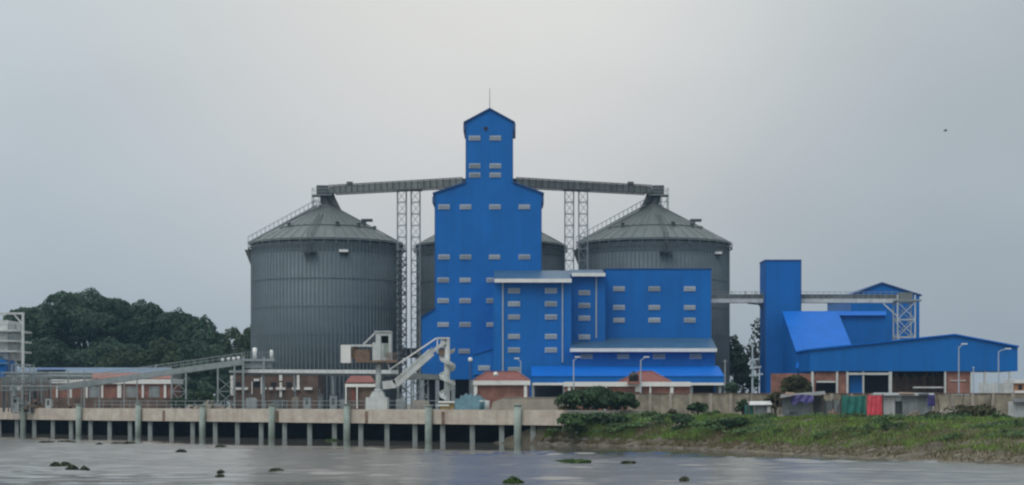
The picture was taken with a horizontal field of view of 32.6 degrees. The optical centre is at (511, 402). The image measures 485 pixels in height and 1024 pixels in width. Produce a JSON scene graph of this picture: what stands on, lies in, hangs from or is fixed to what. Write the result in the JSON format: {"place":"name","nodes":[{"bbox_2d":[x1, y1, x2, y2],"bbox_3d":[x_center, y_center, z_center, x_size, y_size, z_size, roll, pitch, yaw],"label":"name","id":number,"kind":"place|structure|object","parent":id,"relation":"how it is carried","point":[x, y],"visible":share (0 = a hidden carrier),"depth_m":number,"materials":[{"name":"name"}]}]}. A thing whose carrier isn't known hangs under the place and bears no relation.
{"place":"outdoors","nodes":[
{"label":"outdoors","id":0,"kind":"place"},
{"bbox_2d":[241,347,277,408],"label":"transfer house","id":1,"kind":"structure","parent":0,"point":[263,365],"depth_m":259.45,"materials":[{"name":"grey metal"}]},
{"bbox_2d":[420,94,543,408],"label":"elevator tower","id":2,"kind":"structure","parent":0,"point":[488,217],"depth_m":272.00,"materials":[{"name":"metal"}]},
{"bbox_2d":[0,431,1023,484],"bbox_3d":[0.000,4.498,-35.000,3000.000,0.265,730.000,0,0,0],"label":"water","id":3,"kind":"structure","parent":0,"point":[27,458],"depth_m":126.08,"materials":[{"name":"grey liquid"}]},
{"bbox_2d":[2,419,536,439],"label":"quay wall","id":4,"kind":"structure","parent":3,"relation":"in","point":[453,431],"depth_m":234.57,"materials":[{"name":"grey concrete"}]},
{"bbox_2d":[0,403,646,443],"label":"pier","id":5,"kind":"structure","parent":3,"relation":"in","point":[428,416],"depth_m":215.49,"materials":[{"name":"concrete"}]},
{"bbox_2d":[0,312,24,404],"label":"boom post","id":6,"kind":"object","parent":5,"relation":"on","point":[23,337],"visible":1,"depth_m":253.86,"materials":[{"name":"metal"}]},
{"bbox_2d":[0,320,31,407],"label":"white plant house","id":7,"kind":"structure","parent":5,"relation":"on","point":[10,343],"depth_m":258.00,"materials":[{"name":"metal"}]},
{"bbox_2d":[13,397,20,411],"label":"machine cabinet","id":8,"kind":"object","parent":5,"relation":"on","point":[17,400],"visible":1,"depth_m":252.00,"materials":[{"name":"metal"}]},
{"bbox_2d":[23,398,42,412],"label":"scrap pile","id":9,"kind":"object","parent":5,"relation":"on","point":[35,406],"visible":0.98,"depth_m":251.31,"materials":[{"name":"metal"}]},
{"bbox_2d":[1,364,81,412],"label":"steel rack","id":10,"kind":"object","parent":5,"relation":"on","point":[34,389],"visible":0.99,"depth_m":250.82,"materials":[{"name":"grey metal"}]},
{"bbox_2d":[0,371,91,407],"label":"pipe bridge","id":11,"kind":"structure","parent":5,"relation":"on","point":[68,375],"depth_m":257.23,"materials":[{"name":"grey metal"}]},
{"bbox_2d":[45,398,52,407],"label":"machine cabinet","id":12,"kind":"object","parent":5,"relation":"on","point":[48,402],"visible":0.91,"depth_m":252.00,"materials":[{"name":"metal"}]},
{"bbox_2d":[51,400,75,407],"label":"scrap pile","id":13,"kind":"object","parent":5,"relation":"on","point":[70,405],"visible":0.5,"depth_m":251.25,"materials":[{"name":"metal"}]},
{"bbox_2d":[178,400,232,408],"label":"scrap pile","id":14,"kind":"object","parent":5,"relation":"on","point":[209,406],"visible":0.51,"depth_m":245.72,"materials":[{"name":"metal"}]},
{"bbox_2d":[94,401,425,409],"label":"yard railing","id":15,"kind":"object","parent":5,"relation":"on","point":[103,404],"visible":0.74,"depth_m":231.26,"materials":[{"name":"grey metal"}]},
{"bbox_2d":[303,397,310,408],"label":"pump unit","id":16,"kind":"object","parent":5,"relation":"on","point":[305,402],"visible":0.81,"depth_m":236.00,"materials":[{"name":"metal"}]},
{"bbox_2d":[345,376,374,408],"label":"guard hut","id":17,"kind":"object","parent":5,"relation":"on","point":[359,390],"visible":0.76,"depth_m":222.00,"materials":[{"name":"brick"}]},
{"bbox_2d":[341,331,455,409],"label":"ship loader","id":18,"kind":"object","parent":5,"relation":"on","point":[378,399],"visible":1,"depth_m":208.82,"materials":[{"name":"metal"}]},
{"bbox_2d":[454,393,486,409],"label":"tarp heap","id":19,"kind":"object","parent":5,"relation":"on","point":[465,401],"visible":0.79,"depth_m":206.23,"materials":[{"name":"blue plastic"}]},
{"bbox_2d":[491,397,562,409],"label":"cement wall","id":20,"kind":"structure","parent":5,"relation":"on","point":[532,403],"depth_m":203.00,"materials":[{"name":"grey concrete"}]},
{"bbox_2d":[502,476,523,483],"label":"water hyacinth","id":21,"kind":"object","parent":3,"relation":"on","point":[513,480],"visible":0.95,"depth_m":97.27,"materials":[{"name":"green plant"}]},
{"bbox_2d":[556,459,590,463],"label":"water hyacinth","id":22,"kind":"object","parent":3,"relation":"on","point":[575,461],"visible":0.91,"depth_m":131.26,"materials":[{"name":"green plant"}]},
{"bbox_2d":[0,0,1023,403],"label":"sky","id":23,"kind":"structure","parent":0,"point":[144,144],"materials":[{"name":"grey"}]},
{"bbox_2d":[493,425,547,443],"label":"bank end","id":24,"kind":"structure","parent":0,"point":[526,436],"depth_m":191.56,"materials":[{"name":"concrete"}]},
{"bbox_2d":[473,268,723,396],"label":"processing building","id":25,"kind":"structure","parent":0,"point":[611,324],"depth_m":260.00,"materials":[{"name":"blue metal"}]},
{"bbox_2d":[187,404,1016,417],"bbox_3d":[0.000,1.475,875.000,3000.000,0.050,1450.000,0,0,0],"label":"ground","id":26,"kind":"structure","parent":0,"point":[408,406],"depth_m":524.78,"materials":[{"name":"concrete"}]},
{"bbox_2d":[0,379,49,407],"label":"brick store","id":27,"kind":"structure","parent":26,"relation":"on","point":[47,394],"depth_m":283.00,"materials":[{"name":"brick"}]},
{"bbox_2d":[3,304,75,367],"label":"tree","id":28,"kind":"object","parent":26,"relation":"on","point":[31,312],"visible":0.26,"depth_m":397.47,"materials":[{"name":"green plant"}]},
{"bbox_2d":[16,334,81,367],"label":"tree","id":29,"kind":"object","parent":26,"relation":"on","point":[55,352],"visible":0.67,"depth_m":379.96,"materials":[{"name":"green plant"}]},
{"bbox_2d":[29,287,140,348],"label":"tree","id":30,"kind":"object","parent":26,"relation":"on","point":[71,318],"visible":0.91,"depth_m":386.60,"materials":[{"name":"green plant"}]},
{"bbox_2d":[17,368,181,397],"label":"long shed","id":31,"kind":"structure","parent":26,"relation":"on","point":[104,370],"depth_m":324.34,"materials":[{"name":"metal"}]},
{"bbox_2d":[68,336,143,367],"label":"tree","id":32,"kind":"object","parent":26,"relation":"on","point":[88,357],"visible":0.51,"depth_m":377.79,"materials":[{"name":"green plant"}]},
{"bbox_2d":[52,373,184,408],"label":"brick shed","id":33,"kind":"structure","parent":26,"relation":"on","point":[156,390],"depth_m":275.90,"materials":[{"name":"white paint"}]},
{"bbox_2d":[92,346,145,367],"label":"tree","id":34,"kind":"object","parent":26,"relation":"on","point":[123,357],"visible":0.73,"depth_m":360.21,"materials":[{"name":"green plant"}]},
{"bbox_2d":[95,299,170,367],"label":"tree","id":35,"kind":"object","parent":26,"relation":"on","point":[141,317],"visible":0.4,"depth_m":393.14,"materials":[{"name":"green plant"}]},
{"bbox_2d":[56,353,242,408],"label":"inclined conveyor","id":36,"kind":"object","parent":26,"relation":"on","point":[162,372],"visible":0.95,"depth_m":260.15,"materials":[{"name":"grey metal"}]},
{"bbox_2d":[138,337,182,367],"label":"tree","id":37,"kind":"object","parent":26,"relation":"on","point":[155,353],"visible":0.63,"depth_m":366.21,"materials":[{"name":"green plant"}]},
{"bbox_2d":[142,307,200,350],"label":"tree","id":38,"kind":"object","parent":26,"relation":"on","point":[164,321],"visible":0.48,"depth_m":392.02,"materials":[{"name":"green plant"}]},
{"bbox_2d":[160,355,183,378],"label":"tree","id":39,"kind":"object","parent":26,"relation":"on","point":[171,359],"visible":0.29,"depth_m":351.21,"materials":[{"name":"green plant"}]},
{"bbox_2d":[168,397,189,407],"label":"bush","id":40,"kind":"object","parent":26,"relation":"on","point":[178,402],"visible":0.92,"depth_m":254.56,"materials":[{"name":"green plant"}]},
{"bbox_2d":[187,391,208,406],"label":"bush","id":41,"kind":"object","parent":26,"relation":"on","point":[191,399],"visible":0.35,"depth_m":292.80,"materials":[{"name":"green plant"}]},
{"bbox_2d":[180,378,216,404],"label":"tree","id":42,"kind":"object","parent":26,"relation":"on","point":[196,386],"visible":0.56,"depth_m":315.78,"materials":[{"name":"green plant"}]},
{"bbox_2d":[173,314,231,350],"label":"tree","id":43,"kind":"object","parent":26,"relation":"on","point":[202,329],"visible":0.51,"depth_m":386.33,"materials":[{"name":"green plant"}]},
{"bbox_2d":[176,340,228,405],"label":"tree","id":44,"kind":"object","parent":26,"relation":"on","point":[194,350],"visible":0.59,"depth_m":363.25,"materials":[{"name":"green plant"}]},
{"bbox_2d":[194,391,214,404],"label":"bush","id":45,"kind":"object","parent":26,"relation":"on","point":[201,397],"visible":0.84,"depth_m":255.50,"materials":[{"name":"green plant"}]},
{"bbox_2d":[180,359,229,393],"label":"tree","id":46,"kind":"object","parent":26,"relation":"on","point":[209,376],"visible":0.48,"depth_m":333.17,"materials":[{"name":"green plant"}]},
{"bbox_2d":[214,388,230,408],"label":"bush","id":47,"kind":"object","parent":26,"relation":"on","point":[222,398],"visible":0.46,"depth_m":290.92,"materials":[{"name":"green plant"}]},
{"bbox_2d":[218,326,242,356],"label":"tree","id":48,"kind":"object","parent":26,"relation":"on","point":[233,333],"visible":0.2,"depth_m":378.87,"materials":[{"name":"green plant"}]},
{"bbox_2d":[227,348,250,369],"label":"tree","id":49,"kind":"object","parent":26,"relation":"on","point":[239,351],"visible":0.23,"depth_m":343.52,"materials":[{"name":"green plant"}]},
{"bbox_2d":[237,325,250,357],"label":"tree","id":50,"kind":"object","parent":26,"relation":"on","point":[245,340],"visible":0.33,"depth_m":371.27,"materials":[{"name":"green plant"}]},
{"bbox_2d":[246,392,257,408],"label":"yard machine","id":51,"kind":"object","parent":26,"relation":"on","point":[252,403],"visible":0.77,"depth_m":240.00,"materials":[{"name":"metal"}]},
{"bbox_2d":[229,370,325,408],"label":"brick office","id":52,"kind":"structure","parent":26,"relation":"on","point":[281,386],"depth_m":268.00,"materials":[{"name":"brick"}]},
{"bbox_2d":[272,394,285,408],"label":"yard machine","id":53,"kind":"object","parent":26,"relation":"on","point":[280,403],"visible":0.71,"depth_m":240.00,"materials":[{"name":"metal"}]},
{"bbox_2d":[292,391,298,408],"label":"yard machine","id":54,"kind":"object","parent":26,"relation":"on","point":[294,401],"visible":0.75,"depth_m":240.00,"materials":[{"name":"metal"}]},
{"bbox_2d":[244,369,397,408],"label":"level conveyor","id":55,"kind":"object","parent":26,"relation":"on","point":[262,372],"visible":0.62,"depth_m":245.53,"materials":[{"name":"metal"}]},
{"bbox_2d":[318,388,323,408],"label":"yard machine","id":56,"kind":"object","parent":26,"relation":"on","point":[321,397],"visible":0.77,"depth_m":240.00,"materials":[{"name":"metal"}]},
{"bbox_2d":[245,199,404,408],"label":"grain silo","id":57,"kind":"object","parent":26,"relation":"on","point":[323,283],"visible":0.81,"depth_m":288.92,"materials":[{"name":"metal"}]},
{"bbox_2d":[329,395,337,408],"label":"machine cabinet","id":58,"kind":"object","parent":26,"relation":"on","point":[333,401],"visible":0.88,"depth_m":236.00,"materials":[{"name":"grey metal"}]},
{"bbox_2d":[396,393,405,408],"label":"yard machine","id":59,"kind":"object","parent":26,"relation":"on","point":[400,403],"visible":0.77,"depth_m":222.00,"materials":[{"name":"metal"}]},
{"bbox_2d":[396,189,422,408],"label":"support tower","id":60,"kind":"structure","parent":26,"relation":"on","point":[403,352],"depth_m":287.72,"materials":[{"name":"grey metal"}]},
{"bbox_2d":[312,177,465,209],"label":"conveyor gallery","id":61,"kind":"object","parent":60,"relation":"on","point":[325,194],"visible":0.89,"depth_m":290.69,"materials":[{"name":"metal"}]},
{"bbox_2d":[398,373,440,401],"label":"transfer trestle","id":62,"kind":"object","parent":26,"relation":"on","point":[419,376],"visible":0.73,"depth_m":225.91,"materials":[{"name":"grey metal"}]},
{"bbox_2d":[412,394,429,408],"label":"yard machine","id":63,"kind":"object","parent":26,"relation":"on","point":[419,404],"visible":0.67,"depth_m":222.00,"materials":[{"name":"grey metal"}]},
{"bbox_2d":[414,232,567,399],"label":"grain silo","id":64,"kind":"object","parent":26,"relation":"on","point":[552,254],"visible":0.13,"depth_m":297.25,"materials":[{"name":"metal"}]},
{"bbox_2d":[473,371,529,409],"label":"brick house","id":65,"kind":"structure","parent":26,"relation":"on","point":[491,386],"depth_m":232.00,"materials":[{"name":"red brick"}]},
{"bbox_2d":[564,188,589,270],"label":"support tower","id":66,"kind":"structure","parent":26,"relation":"on","point":[579,214],"depth_m":287.72,"materials":[{"name":"grey metal"}]},
{"bbox_2d":[513,177,668,209],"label":"conveyor gallery","id":67,"kind":"object","parent":66,"relation":"on","point":[655,194],"visible":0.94,"depth_m":290.92,"materials":[{"name":"metal"}]},
{"bbox_2d":[563,371,690,409],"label":"brick house","id":68,"kind":"structure","parent":26,"relation":"on","point":[653,382],"depth_m":228.00,"materials":[{"name":"white paint"}]},
{"bbox_2d":[627,372,639,383],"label":"water tank","id":69,"kind":"object","parent":68,"relation":"on","point":[633,377],"visible":1,"depth_m":226.79,"materials":[{"name":"black plastic"}]},
{"bbox_2d":[574,199,732,392],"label":"grain silo","id":70,"kind":"object","parent":26,"relation":"on","point":[653,236],"visible":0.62,"depth_m":291.18,"materials":[{"name":"metal"}]},
{"bbox_2d":[686,402,708,413],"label":"bush","id":71,"kind":"object","parent":26,"relation":"on","point":[697,407],"visible":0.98,"depth_m":189.59,"materials":[{"name":"green plant"}]},
{"bbox_2d":[724,381,739,392],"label":"bush","id":72,"kind":"object","parent":26,"relation":"on","point":[730,387],"visible":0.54,"depth_m":224.61,"materials":[{"name":"green plant"}]},
{"bbox_2d":[730,334,747,387],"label":"tree","id":73,"kind":"object","parent":26,"relation":"on","point":[736,350],"visible":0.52,"depth_m":299.10,"materials":[{"name":"green plant"}]},
{"bbox_2d":[734,399,747,414],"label":"bush","id":74,"kind":"object","parent":26,"relation":"on","point":[740,406],"visible":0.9,"depth_m":185.86,"materials":[{"name":"green plant"}]},
{"bbox_2d":[729,360,759,392],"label":"tree","id":75,"kind":"object","parent":26,"relation":"on","point":[740,371],"visible":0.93,"depth_m":285.21,"materials":[{"name":"green plant"}]},
{"bbox_2d":[742,342,759,389],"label":"tree","id":76,"kind":"object","parent":26,"relation":"on","point":[749,355],"visible":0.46,"depth_m":304.45,"materials":[{"name":"green plant"}]},
{"bbox_2d":[748,318,759,392],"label":"tree","id":77,"kind":"object","parent":26,"relation":"on","point":[757,328],"visible":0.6,"depth_m":295.91,"materials":[{"name":"green plant"}]},
{"bbox_2d":[749,345,762,392],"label":"utility pole","id":78,"kind":"object","parent":26,"relation":"on","point":[752,375],"visible":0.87,"depth_m":215.70,"materials":[{"name":"paint"}]},
{"bbox_2d":[744,401,771,414],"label":"tin shack","id":79,"kind":"structure","parent":26,"relation":"on","point":[762,407],"depth_m":184.04,"materials":[{"name":"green metal"}]},
{"bbox_2d":[763,391,781,413],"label":"bush","id":80,"kind":"object","parent":26,"relation":"on","point":[770,397],"visible":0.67,"depth_m":186.64,"materials":[{"name":"green plant"}]},
{"bbox_2d":[779,374,812,392],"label":"bush","id":81,"kind":"object","parent":26,"relation":"on","point":[797,383],"visible":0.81,"depth_m":211.31,"materials":[{"name":"green plant"}]},
{"bbox_2d":[779,391,825,415],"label":"tin shack","id":82,"kind":"structure","parent":26,"relation":"on","point":[801,407],"depth_m":184.03,"materials":[{"name":"grey metal"}]},
{"bbox_2d":[791,395,813,404],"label":"tarpaulin","id":83,"kind":"object","parent":82,"relation":"hanging from","point":[804,399],"visible":1,"depth_m":183.03,"materials":[{"name":"plastic"}]},
{"bbox_2d":[814,396,820,414],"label":"doorway","id":84,"kind":"structure","parent":82,"relation":"in","point":[817,399],"depth_m":184.61,"materials":[{"name":"metal"}]},
{"bbox_2d":[824,399,840,414],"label":"tin fence","id":85,"kind":"object","parent":26,"relation":"on","point":[830,405],"visible":0.66,"depth_m":185.00,"materials":[{"name":"grey metal"}]},
{"bbox_2d":[842,395,865,414],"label":"net screen","id":86,"kind":"object","parent":26,"relation":"on","point":[853,404],"visible":0.88,"depth_m":184.01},
{"bbox_2d":[867,395,881,415],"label":"hanging cloth","id":87,"kind":"object","parent":26,"relation":"on","point":[874,405],"visible":0.85,"depth_m":182.51,"materials":[{"name":"fabric"}]},
{"bbox_2d":[771,334,1018,394],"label":"warehouse","id":88,"kind":"structure","parent":26,"relation":"on","point":[928,364],"depth_m":250.00,"materials":[{"name":"blue metal"}]},
{"bbox_2d":[849,375,861,392],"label":"door","id":89,"kind":"structure","parent":88,"relation":"in","point":[855,381],"depth_m":251.22,"materials":[{"name":"metal"}]},
{"bbox_2d":[883,292,921,339],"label":"conveyor trestle","id":90,"kind":"object","parent":26,"relation":"on","point":[904,296],"visible":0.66,"depth_m":277.50,"materials":[{"name":"metal"}]},
{"bbox_2d":[711,291,897,309],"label":"conveyor bridge","id":91,"kind":"structure","parent":90,"relation":"on","point":[754,298],"depth_m":278.50,"materials":[{"name":"metal"}]},
{"bbox_2d":[873,393,934,414],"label":"tin shack","id":92,"kind":"structure","parent":26,"relation":"on","point":[898,403],"depth_m":184.01,"materials":[{"name":"grey metal"}]},
{"bbox_2d":[895,401,901,413],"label":"door","id":93,"kind":"structure","parent":92,"relation":"in","point":[898,404],"depth_m":184.29,"materials":[{"name":"metal"}]},
{"bbox_2d":[942,403,996,416],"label":"bush","id":94,"kind":"object","parent":26,"relation":"on","point":[984,409],"visible":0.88,"depth_m":180.79,"materials":[{"name":"green plant"}]},
{"bbox_2d":[979,383,1013,392],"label":"panel fence","id":95,"kind":"object","parent":26,"relation":"on","point":[993,387],"visible":0.62,"depth_m":240.00,"materials":[{"name":"metal"}]},
{"bbox_2d":[1003,380,1023,392],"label":"house","id":96,"kind":"structure","parent":26,"relation":"on","point":[1018,386],"depth_m":300.00,"materials":[{"name":"white paint"}]},
{"bbox_2d":[1008,398,1023,416],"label":"tin shack","id":97,"kind":"structure","parent":26,"relation":"on","point":[1016,407],"depth_m":180.00,"materials":[{"name":"metal"}]},
{"bbox_2d":[759,260,800,392],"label":"lift tower","id":98,"kind":"structure","parent":0,"point":[780,285],"depth_m":277.00,"materials":[{"name":"blue metal"}]},
{"bbox_2d":[538,418,1023,463],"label":"river bank","id":99,"kind":"structure","parent":0,"point":[914,454],"depth_m":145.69,"materials":[{"name":"green plant"}]},
{"bbox_2d":[556,412,587,436],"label":"bush","id":100,"kind":"object","parent":99,"relation":"on","point":[574,420],"visible":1,"depth_m":184.95,"materials":[{"name":"green plant"}]},
{"bbox_2d":[554,386,614,409],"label":"bush","id":101,"kind":"object","parent":99,"relation":"on","point":[584,398],"visible":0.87,"depth_m":195.22,"materials":[{"name":"green plant"}]},
{"bbox_2d":[583,412,614,423],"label":"bush","id":102,"kind":"object","parent":99,"relation":"on","point":[604,417],"visible":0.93,"depth_m":186.49,"materials":[{"name":"green plant"}]},
{"bbox_2d":[595,391,639,410],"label":"bush","id":103,"kind":"object","parent":99,"relation":"on","point":[617,400],"visible":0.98,"depth_m":194.86,"materials":[{"name":"green plant"}]},
{"bbox_2d":[608,415,632,422],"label":"bush","id":104,"kind":"object","parent":99,"relation":"on","point":[620,419],"visible":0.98,"depth_m":186.43,"materials":[{"name":"green plant"}]},
{"bbox_2d":[671,413,693,426],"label":"bush","id":105,"kind":"object","parent":99,"relation":"on","point":[677,418],"visible":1,"depth_m":180.37,"materials":[{"name":"green plant"}]},
{"bbox_2d":[719,416,748,427],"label":"bush","id":106,"kind":"object","parent":99,"relation":"on","point":[732,421],"visible":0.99,"depth_m":171.51,"materials":[{"name":"green plant"}]},
{"bbox_2d":[527,411,1023,453],"bbox_3d":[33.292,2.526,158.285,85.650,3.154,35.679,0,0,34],"label":"grass","id":107,"kind":"structure","parent":99,"relation":"on","point":[818,419],"depth_m":160.76,"materials":[{"name":"green plant"}]},
{"bbox_2d":[537,436,1023,463],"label":"bank stones","id":108,"kind":"object","parent":99,"relation":"on","point":[797,452],"visible":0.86,"depth_m":157.57,"materials":[{"name":"grey stone"}]},
{"bbox_2d":[628,393,1023,415],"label":"boundary wall","id":109,"kind":"structure","parent":99,"relation":"on","point":[722,403],"depth_m":201.08,"materials":[{"name":"paint"}]},
{"bbox_2d":[782,311,885,372],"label":"annex shed","id":110,"kind":"structure","parent":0,"point":[803,330],"depth_m":271.81,"materials":[{"name":"blue metal"}]},
{"bbox_2d":[825,282,921,340],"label":"gabled shed","id":111,"kind":"structure","parent":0,"point":[883,288],"depth_m":292.00,"materials":[{"name":"blue metal"}]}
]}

